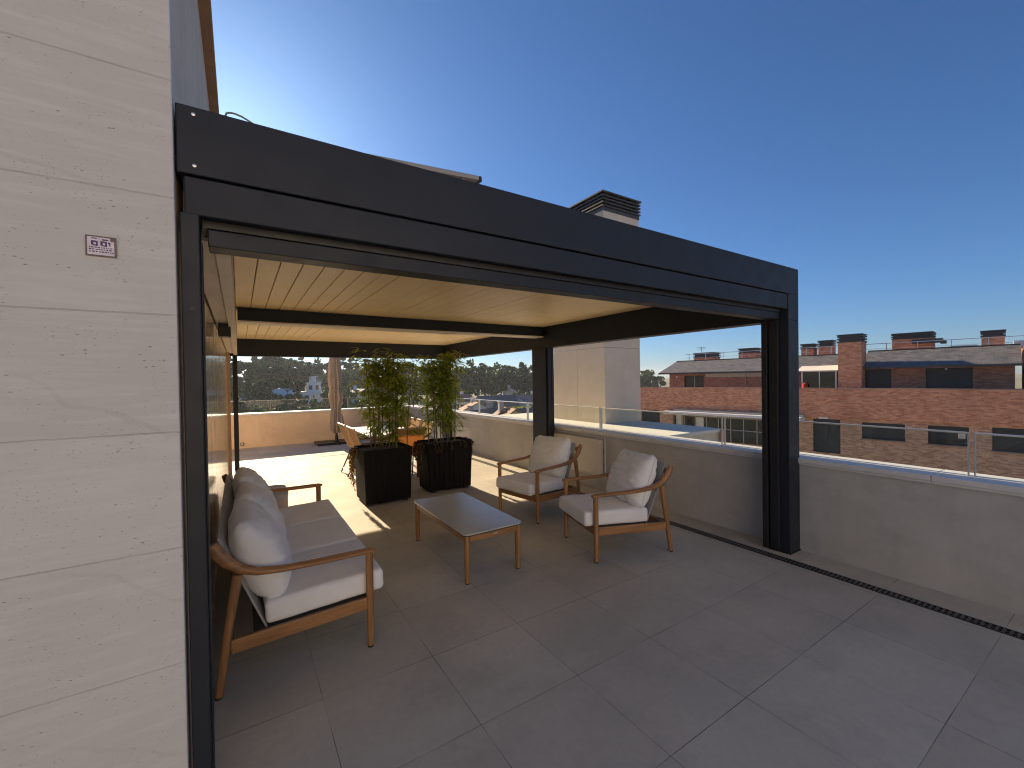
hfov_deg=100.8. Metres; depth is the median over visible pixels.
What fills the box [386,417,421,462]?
dining chair
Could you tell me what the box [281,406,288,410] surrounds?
broadleaf tree
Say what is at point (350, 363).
cedar tree
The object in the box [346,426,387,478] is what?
dining chair
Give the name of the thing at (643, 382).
broadleaf tree
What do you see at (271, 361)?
pine tree
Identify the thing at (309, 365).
cedar tree
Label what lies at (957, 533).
parapet wall
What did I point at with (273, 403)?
broadleaf tree
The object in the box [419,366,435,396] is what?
broadleaf tree
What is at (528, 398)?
house
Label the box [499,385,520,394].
house
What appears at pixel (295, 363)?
broadleaf tree
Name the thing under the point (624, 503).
armchair
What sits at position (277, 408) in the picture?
broadleaf tree
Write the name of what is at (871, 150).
sky
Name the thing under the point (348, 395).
broadleaf tree
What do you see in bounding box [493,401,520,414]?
house
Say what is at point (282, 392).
house
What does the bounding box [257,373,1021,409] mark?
ground
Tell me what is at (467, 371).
broadleaf tree
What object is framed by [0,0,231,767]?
stone building
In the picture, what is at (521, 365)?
cedar tree
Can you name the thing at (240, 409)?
broadleaf tree
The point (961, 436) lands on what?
glass railing
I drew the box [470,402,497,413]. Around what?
house
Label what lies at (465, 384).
broadleaf tree
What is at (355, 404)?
pale tree
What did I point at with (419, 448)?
trailing plant
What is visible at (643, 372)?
pale tree
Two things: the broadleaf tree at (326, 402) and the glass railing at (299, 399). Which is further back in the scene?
the broadleaf tree at (326, 402)
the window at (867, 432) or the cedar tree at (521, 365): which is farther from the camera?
the cedar tree at (521, 365)
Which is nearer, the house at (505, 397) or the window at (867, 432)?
the window at (867, 432)
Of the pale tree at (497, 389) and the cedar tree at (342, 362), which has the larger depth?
the cedar tree at (342, 362)
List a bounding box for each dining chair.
[338,423,368,476]
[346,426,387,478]
[383,427,425,479]
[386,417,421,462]
[420,421,434,439]
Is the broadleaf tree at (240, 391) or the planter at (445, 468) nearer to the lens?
the planter at (445, 468)
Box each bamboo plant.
[346,347,428,448]
[410,350,468,442]
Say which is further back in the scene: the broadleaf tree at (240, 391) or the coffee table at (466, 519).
the broadleaf tree at (240, 391)
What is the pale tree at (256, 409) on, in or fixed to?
on the ground
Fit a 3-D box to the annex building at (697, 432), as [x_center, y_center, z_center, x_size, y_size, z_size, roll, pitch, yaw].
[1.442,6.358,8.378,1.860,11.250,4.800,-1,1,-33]
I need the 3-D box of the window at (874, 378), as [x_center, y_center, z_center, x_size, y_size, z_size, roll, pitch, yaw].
[22.340,0.133,25.924,0.080,2.060,1.380,-1,1,-41]
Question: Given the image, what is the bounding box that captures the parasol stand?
[312,435,346,445]
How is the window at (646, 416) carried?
in the brick apartment building at (918, 380)
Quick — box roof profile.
[366,153,481,183]
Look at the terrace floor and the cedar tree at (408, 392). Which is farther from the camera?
the cedar tree at (408, 392)
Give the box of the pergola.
[175,102,800,767]
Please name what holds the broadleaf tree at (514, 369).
on the ground
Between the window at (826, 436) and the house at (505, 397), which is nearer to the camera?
the window at (826, 436)
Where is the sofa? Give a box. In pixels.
[210,467,383,700]
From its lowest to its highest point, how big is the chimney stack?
4.261 m
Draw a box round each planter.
[354,442,411,506]
[417,436,471,492]
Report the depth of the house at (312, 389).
133.64 m
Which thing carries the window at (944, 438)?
in the brick apartment building at (918, 380)
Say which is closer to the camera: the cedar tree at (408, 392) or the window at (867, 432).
the window at (867, 432)
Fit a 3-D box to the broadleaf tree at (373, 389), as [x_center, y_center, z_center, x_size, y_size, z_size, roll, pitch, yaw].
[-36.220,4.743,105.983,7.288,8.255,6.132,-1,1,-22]
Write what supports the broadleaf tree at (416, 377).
on the ground
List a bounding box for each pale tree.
[247,406,267,412]
[349,400,360,407]
[407,395,417,404]
[484,362,507,394]
[640,369,658,386]
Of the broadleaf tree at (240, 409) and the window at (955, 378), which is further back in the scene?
the broadleaf tree at (240, 409)
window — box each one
[642,410,659,421]
[685,375,703,386]
[813,418,839,453]
[862,422,904,440]
[865,369,890,387]
[926,367,972,388]
[928,425,968,445]
[992,427,1023,452]
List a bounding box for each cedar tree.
[241,375,256,412]
[298,357,304,390]
[301,362,316,390]
[340,358,348,371]
[345,358,357,388]
[402,364,419,399]
[514,362,529,392]
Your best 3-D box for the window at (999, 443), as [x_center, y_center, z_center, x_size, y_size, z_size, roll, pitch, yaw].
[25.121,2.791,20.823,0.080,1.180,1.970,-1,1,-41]
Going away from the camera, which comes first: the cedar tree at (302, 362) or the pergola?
the pergola
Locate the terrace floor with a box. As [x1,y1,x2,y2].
[212,439,1023,767]
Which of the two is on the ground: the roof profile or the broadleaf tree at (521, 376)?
the broadleaf tree at (521, 376)
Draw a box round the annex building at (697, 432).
[503,413,723,441]
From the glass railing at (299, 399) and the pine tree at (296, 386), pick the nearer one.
the glass railing at (299, 399)
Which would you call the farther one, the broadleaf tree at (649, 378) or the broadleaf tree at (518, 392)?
the broadleaf tree at (649, 378)
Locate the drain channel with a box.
[472,458,1023,639]
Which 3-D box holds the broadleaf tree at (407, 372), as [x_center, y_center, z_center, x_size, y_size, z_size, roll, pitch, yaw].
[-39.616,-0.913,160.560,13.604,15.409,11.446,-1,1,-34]
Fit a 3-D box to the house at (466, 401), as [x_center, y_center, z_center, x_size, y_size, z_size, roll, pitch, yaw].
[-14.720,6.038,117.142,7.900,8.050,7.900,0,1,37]
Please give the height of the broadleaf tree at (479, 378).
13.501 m
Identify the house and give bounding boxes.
[260,388,293,407]
[299,376,323,404]
[316,370,324,389]
[349,386,364,407]
[452,391,475,409]
[459,398,486,410]
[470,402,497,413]
[475,392,519,407]
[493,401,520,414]
[498,407,532,414]
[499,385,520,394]
[515,391,532,407]
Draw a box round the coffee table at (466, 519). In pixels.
[414,492,520,584]
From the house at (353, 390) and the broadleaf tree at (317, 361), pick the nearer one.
the house at (353, 390)
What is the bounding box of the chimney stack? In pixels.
[553,189,641,423]
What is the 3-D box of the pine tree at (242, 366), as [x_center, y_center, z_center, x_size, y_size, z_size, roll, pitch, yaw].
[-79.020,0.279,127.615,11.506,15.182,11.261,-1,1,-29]
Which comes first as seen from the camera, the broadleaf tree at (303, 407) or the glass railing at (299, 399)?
the glass railing at (299, 399)
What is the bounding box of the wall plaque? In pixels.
[85,234,116,257]
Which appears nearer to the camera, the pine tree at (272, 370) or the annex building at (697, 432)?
the annex building at (697, 432)
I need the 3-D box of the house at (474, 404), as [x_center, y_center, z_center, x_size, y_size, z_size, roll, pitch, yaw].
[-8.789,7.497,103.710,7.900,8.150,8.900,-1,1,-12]
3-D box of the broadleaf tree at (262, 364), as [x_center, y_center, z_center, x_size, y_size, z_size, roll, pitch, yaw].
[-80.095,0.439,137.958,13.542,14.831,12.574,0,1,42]
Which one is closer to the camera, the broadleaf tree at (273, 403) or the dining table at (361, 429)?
the dining table at (361, 429)
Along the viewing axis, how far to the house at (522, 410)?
60.44 m
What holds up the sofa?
on the terrace floor
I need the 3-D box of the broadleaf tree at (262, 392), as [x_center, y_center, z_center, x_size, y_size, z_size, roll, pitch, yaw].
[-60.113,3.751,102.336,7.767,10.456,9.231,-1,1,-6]
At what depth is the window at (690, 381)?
34.51 m
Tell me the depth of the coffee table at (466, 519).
3.68 m
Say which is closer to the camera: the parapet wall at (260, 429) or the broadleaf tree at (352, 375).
the parapet wall at (260, 429)
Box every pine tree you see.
[230,360,262,382]
[244,364,288,380]
[254,357,292,365]
[263,365,299,381]
[266,378,305,404]
[277,368,312,393]
[310,363,327,388]
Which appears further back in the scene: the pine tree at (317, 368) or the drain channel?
the pine tree at (317, 368)
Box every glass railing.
[232,395,407,413]
[418,395,1023,476]
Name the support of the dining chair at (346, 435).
on the terrace floor
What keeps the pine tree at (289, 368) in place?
on the ground
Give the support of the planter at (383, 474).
on the terrace floor
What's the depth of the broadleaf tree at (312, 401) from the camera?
112.93 m
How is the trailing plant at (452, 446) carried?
in the planter at (445, 468)
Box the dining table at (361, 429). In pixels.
[351,426,418,476]
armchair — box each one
[496,435,581,523]
[559,449,672,563]
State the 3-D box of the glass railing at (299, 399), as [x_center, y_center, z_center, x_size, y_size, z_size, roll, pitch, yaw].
[-5.385,0.550,11.342,5.660,0.308,0.024,-1,1,-33]
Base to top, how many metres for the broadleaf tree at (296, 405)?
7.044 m
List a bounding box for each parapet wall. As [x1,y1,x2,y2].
[231,405,417,448]
[410,405,1023,615]
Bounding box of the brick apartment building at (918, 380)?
[640,329,1023,478]
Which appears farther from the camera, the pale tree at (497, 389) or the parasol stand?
the pale tree at (497, 389)
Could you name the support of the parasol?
on the parasol stand
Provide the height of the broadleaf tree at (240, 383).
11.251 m
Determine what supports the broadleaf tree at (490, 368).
on the ground
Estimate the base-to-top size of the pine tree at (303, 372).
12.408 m
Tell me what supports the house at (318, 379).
on the ground
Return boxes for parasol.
[328,358,343,434]
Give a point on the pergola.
(295, 246)
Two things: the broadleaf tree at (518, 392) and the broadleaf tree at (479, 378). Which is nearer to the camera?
the broadleaf tree at (518, 392)
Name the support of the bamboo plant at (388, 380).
on the planter at (383, 474)
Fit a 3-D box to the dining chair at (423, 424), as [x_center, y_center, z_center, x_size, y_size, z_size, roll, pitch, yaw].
[-1.742,1.098,7.351,0.660,0.878,0.578,-1,1,-33]
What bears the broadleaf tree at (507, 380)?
on the ground
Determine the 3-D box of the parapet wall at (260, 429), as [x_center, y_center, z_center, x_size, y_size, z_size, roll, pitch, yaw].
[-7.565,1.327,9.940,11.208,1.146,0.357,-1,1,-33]
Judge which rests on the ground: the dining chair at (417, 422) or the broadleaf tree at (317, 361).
the broadleaf tree at (317, 361)
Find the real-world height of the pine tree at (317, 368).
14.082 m
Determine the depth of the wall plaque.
1.31 m
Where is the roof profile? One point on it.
(470, 177)
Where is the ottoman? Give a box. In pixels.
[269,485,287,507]
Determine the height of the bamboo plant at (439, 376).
1.414 m
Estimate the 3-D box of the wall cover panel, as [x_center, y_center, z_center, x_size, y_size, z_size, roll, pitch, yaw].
[0.969,1.027,6.362,0.074,0.570,1.140,-1,1,-33]
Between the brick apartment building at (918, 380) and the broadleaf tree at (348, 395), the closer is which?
the brick apartment building at (918, 380)
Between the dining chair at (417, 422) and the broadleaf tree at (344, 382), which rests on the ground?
the broadleaf tree at (344, 382)
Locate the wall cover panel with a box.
[554,430,605,477]
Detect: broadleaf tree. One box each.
[230,374,243,389]
[230,382,243,406]
[231,402,242,413]
[243,362,283,388]
[244,378,283,411]
[261,393,287,408]
[269,405,288,411]
[278,359,307,390]
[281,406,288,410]
[286,393,308,410]
[300,403,311,409]
[306,358,325,375]
[308,398,316,406]
[314,391,330,408]
[320,368,347,390]
[321,386,347,392]
[341,362,370,390]
[341,386,358,407]
[352,387,381,406]
[401,361,409,390]
[405,369,429,397]
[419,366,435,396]
[453,359,484,393]
[453,372,473,394]
[462,363,494,395]
[475,366,493,395]
[490,365,519,392]
[506,365,517,374]
[512,364,532,391]
[512,389,527,394]
[640,375,650,386]
[644,370,665,386]
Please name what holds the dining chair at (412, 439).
on the terrace floor
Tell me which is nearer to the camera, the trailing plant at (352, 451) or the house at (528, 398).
the trailing plant at (352, 451)
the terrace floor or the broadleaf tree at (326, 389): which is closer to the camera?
the terrace floor
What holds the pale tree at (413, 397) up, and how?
on the ground
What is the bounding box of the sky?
[211,0,1023,377]
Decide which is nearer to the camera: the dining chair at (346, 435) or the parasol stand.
the dining chair at (346, 435)
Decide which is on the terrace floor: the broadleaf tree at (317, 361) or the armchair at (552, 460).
the armchair at (552, 460)
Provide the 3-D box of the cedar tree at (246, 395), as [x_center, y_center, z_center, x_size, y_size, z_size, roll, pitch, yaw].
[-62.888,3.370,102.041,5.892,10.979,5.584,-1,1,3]
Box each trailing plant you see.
[347,447,357,490]
[412,441,425,470]
[433,440,475,453]

